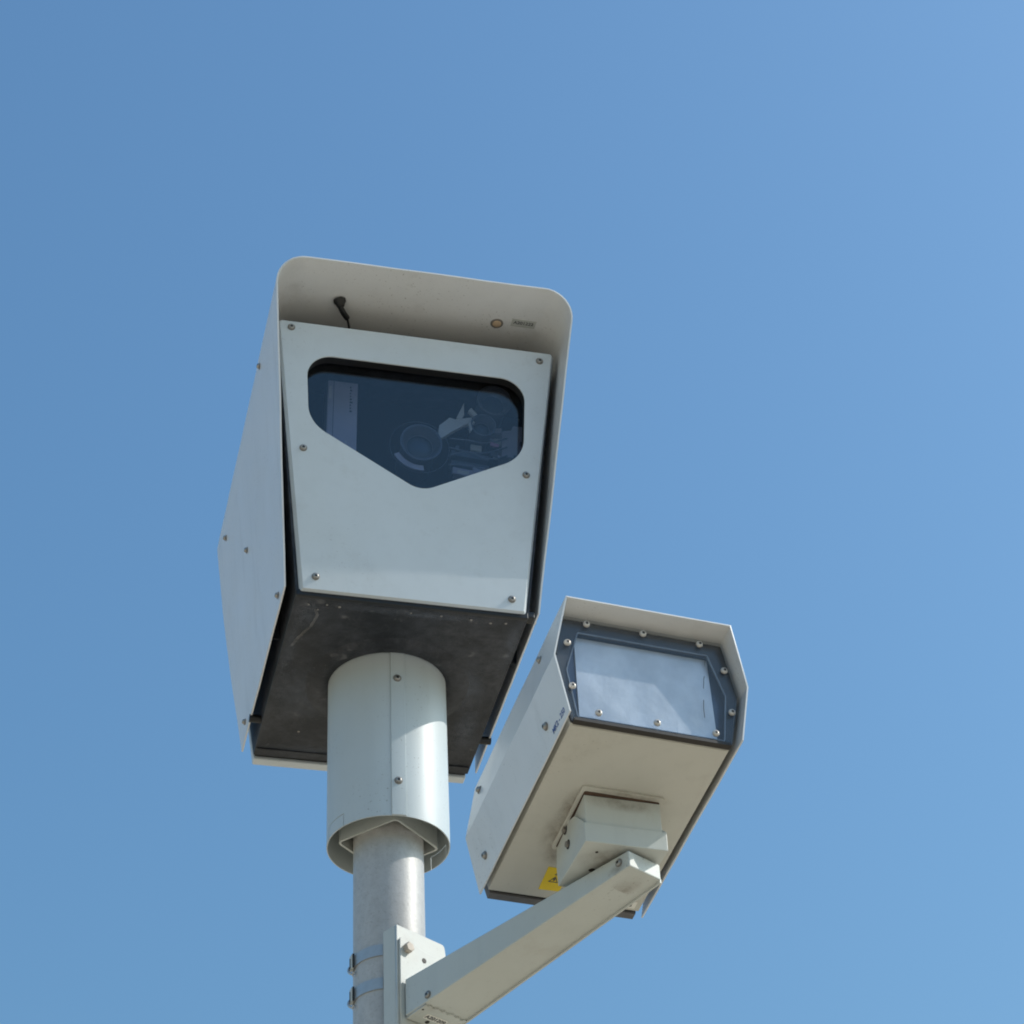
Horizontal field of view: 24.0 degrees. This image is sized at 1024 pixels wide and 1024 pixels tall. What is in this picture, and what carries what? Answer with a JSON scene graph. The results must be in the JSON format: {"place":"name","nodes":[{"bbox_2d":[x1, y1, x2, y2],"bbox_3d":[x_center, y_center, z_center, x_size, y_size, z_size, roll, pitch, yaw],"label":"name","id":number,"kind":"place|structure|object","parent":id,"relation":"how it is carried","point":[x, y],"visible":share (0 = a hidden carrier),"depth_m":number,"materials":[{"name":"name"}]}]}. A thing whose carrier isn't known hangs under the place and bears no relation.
{"place":"outdoors","nodes":[
{"label":"outdoors","id":0,"kind":"place"},
{"bbox_2d":[0,0,1023,1023],"label":"sky","id":1,"kind":"structure","parent":0,"point":[782,240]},
{"label":"ground","id":2,"kind":"structure","parent":0,"visible":0},
{"bbox_2d":[326,652,449,1023],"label":"support pole","id":3,"kind":"object","parent":2,"relation":"on","point":[388,835],"visible":1,"depth_m":4.63,"materials":[{"name":"metal"}]},
{"bbox_2d":[217,256,572,782],"bbox_3d":[-0.263,0.069,5.088,0.629,0.719,0.920,7,-40,-12],"label":"traffic camera","id":4,"kind":"object","parent":3,"relation":"on","point":[392,485],"visible":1,"depth_m":4.93,"materials":[{"name":"white metal"}]},
{"bbox_2d":[248,726,464,782],"bbox_3d":[-0.347,0.336,5.349,0.579,0.634,0.123,7,-40,-12],"label":"rear door","id":5,"kind":"structure","parent":4,"relation":"in","point":[256,760],"depth_m":5.08,"materials":[{"name":"white metal"}]},
{"bbox_2d":[347,795,667,1023],"bbox_3d":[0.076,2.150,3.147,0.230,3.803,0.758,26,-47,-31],"label":"mounting arm","id":6,"kind":"object","parent":3,"relation":"attached to","point":[611,853],"visible":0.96,"depth_m":4.17},
{"bbox_2d":[466,596,747,918],"bbox_3d":[0.162,0.441,4.229,0.355,0.235,0.536,11,-50,-16],"label":"flash unit","id":7,"kind":"object","parent":6,"relation":"on","point":[614,701],"visible":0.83,"depth_m":4.12,"materials":[{"name":"paint"}]},
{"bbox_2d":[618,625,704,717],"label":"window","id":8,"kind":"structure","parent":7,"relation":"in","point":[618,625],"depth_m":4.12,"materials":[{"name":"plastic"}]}
]}

